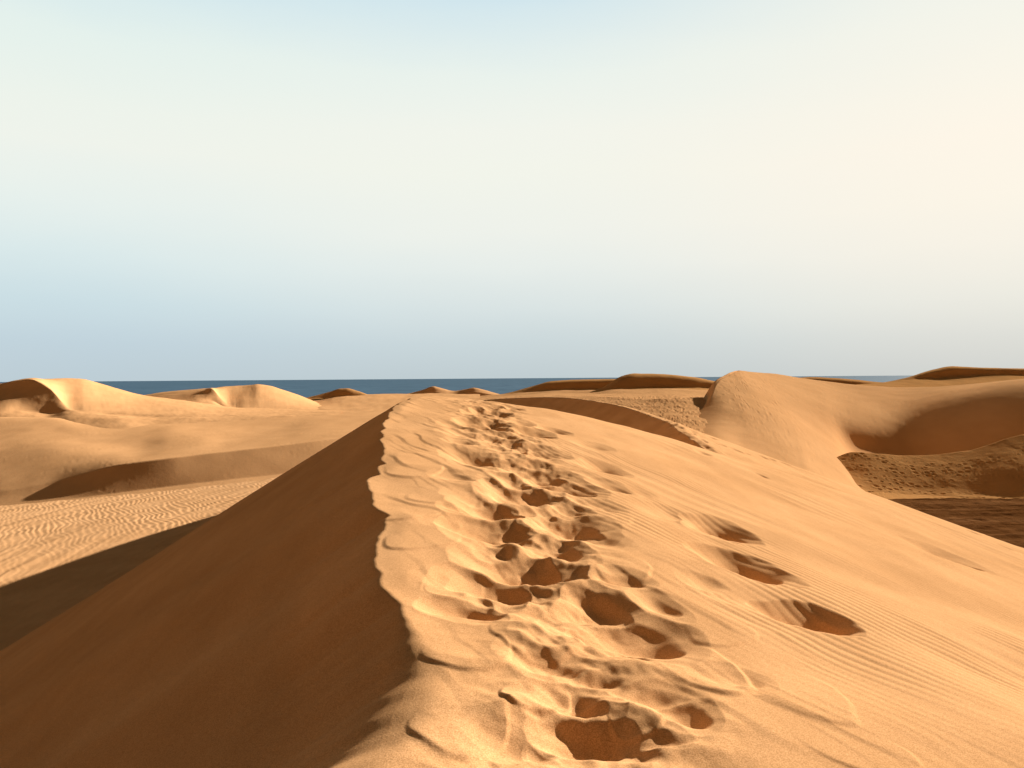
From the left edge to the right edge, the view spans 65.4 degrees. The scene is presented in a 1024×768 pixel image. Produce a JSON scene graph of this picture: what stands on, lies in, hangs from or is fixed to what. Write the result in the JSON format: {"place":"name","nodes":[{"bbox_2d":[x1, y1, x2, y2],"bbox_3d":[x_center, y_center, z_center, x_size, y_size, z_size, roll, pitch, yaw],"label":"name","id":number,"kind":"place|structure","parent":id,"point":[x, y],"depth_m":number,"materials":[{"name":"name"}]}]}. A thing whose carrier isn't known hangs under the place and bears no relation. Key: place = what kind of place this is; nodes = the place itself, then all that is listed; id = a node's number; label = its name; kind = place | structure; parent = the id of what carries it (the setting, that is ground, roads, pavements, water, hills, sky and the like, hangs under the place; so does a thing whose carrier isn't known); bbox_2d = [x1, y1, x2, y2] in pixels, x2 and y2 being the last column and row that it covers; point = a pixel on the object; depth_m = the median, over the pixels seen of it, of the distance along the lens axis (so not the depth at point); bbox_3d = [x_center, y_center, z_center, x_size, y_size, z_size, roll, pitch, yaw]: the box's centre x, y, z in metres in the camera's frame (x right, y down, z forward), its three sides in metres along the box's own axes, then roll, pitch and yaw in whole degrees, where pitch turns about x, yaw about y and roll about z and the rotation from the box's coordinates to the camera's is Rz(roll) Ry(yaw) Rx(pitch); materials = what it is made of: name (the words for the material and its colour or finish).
{"place":"outdoors","nodes":[
{"label":"outdoors","id":0,"kind":"place"},
{"bbox_2d":[0,378,340,428],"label":"sand dune","id":1,"kind":"structure","parent":0,"point":[88,402],"depth_m":125.99,"materials":[{"name":"beige sand"}]},
{"bbox_2d":[0,411,384,505],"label":"sand dune","id":2,"kind":"structure","parent":0,"point":[48,459],"depth_m":82.57,"materials":[{"name":"beige sand"}]},
{"bbox_2d":[146,384,348,411],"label":"sand dune","id":3,"kind":"structure","parent":0,"point":[257,396],"depth_m":193.73,"materials":[{"name":"beige sand"}]},
{"bbox_2d":[307,388,367,400],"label":"sand dune","id":4,"kind":"structure","parent":0,"point":[341,392],"depth_m":252.12,"materials":[{"name":"brown sand"}]},
{"bbox_2d":[315,393,479,413],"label":"sand dune","id":5,"kind":"structure","parent":0,"point":[369,403],"depth_m":217.86,"materials":[{"name":"beige sand"}]},
{"bbox_2d":[409,386,497,395],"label":"sand dune","id":6,"kind":"structure","parent":0,"point":[434,389],"depth_m":294.48,"materials":[{"name":"beige sand"}]},
{"bbox_2d":[0,375,913,397],"bbox_3d":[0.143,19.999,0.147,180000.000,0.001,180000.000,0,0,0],"label":"sea","id":7,"kind":"structure","parent":0,"point":[306,388],"depth_m":3247.51,"materials":[{"name":"liquid"}]},
{"bbox_2d":[0,396,1023,767],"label":"sand dune","id":8,"kind":"structure","parent":0,"point":[502,582],"depth_m":7.07,"materials":[{"name":"beige sand"}]},
{"bbox_2d":[0,0,1023,381],"label":"sky","id":9,"kind":"structure","parent":0,"point":[191,190],"materials":[{"name":"white"}]},
{"bbox_2d":[498,379,614,394],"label":"sand dune","id":10,"kind":"structure","parent":0,"point":[587,384],"depth_m":255.01,"materials":[{"name":"brown sand"}]},
{"bbox_2d":[471,388,707,432],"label":"sand dune","id":11,"kind":"structure","parent":0,"point":[684,407],"depth_m":88.91,"materials":[{"name":"beige sand"}]},
{"bbox_2d":[582,373,714,393],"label":"sand dune","id":12,"kind":"structure","parent":0,"point":[642,381],"depth_m":166.05,"materials":[{"name":"brown sand"}]},
{"bbox_2d":[800,377,881,384],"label":"sand dune","id":13,"kind":"structure","parent":0,"point":[847,381],"depth_m":188.73,"materials":[{"name":"brown sand"}]},
{"bbox_2d":[699,370,1023,491],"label":"sand dune","id":14,"kind":"structure","parent":0,"point":[818,427],"depth_m":81.27,"materials":[{"name":"beige sand"}]},
{"bbox_2d":[837,434,1023,498],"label":"sand dune","id":15,"kind":"structure","parent":0,"point":[995,470],"depth_m":60.95,"materials":[{"name":"brown sand"}]},
{"bbox_2d":[857,366,1023,386],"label":"sand dune","id":16,"kind":"structure","parent":0,"point":[949,376],"depth_m":146.29,"materials":[{"name":"brown sand"}]},
{"bbox_2d":[888,498,1023,547],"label":"sand","id":17,"kind":"structure","parent":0,"point":[1001,519],"depth_m":49.35,"materials":[{"name":"brown sand"}]}
]}

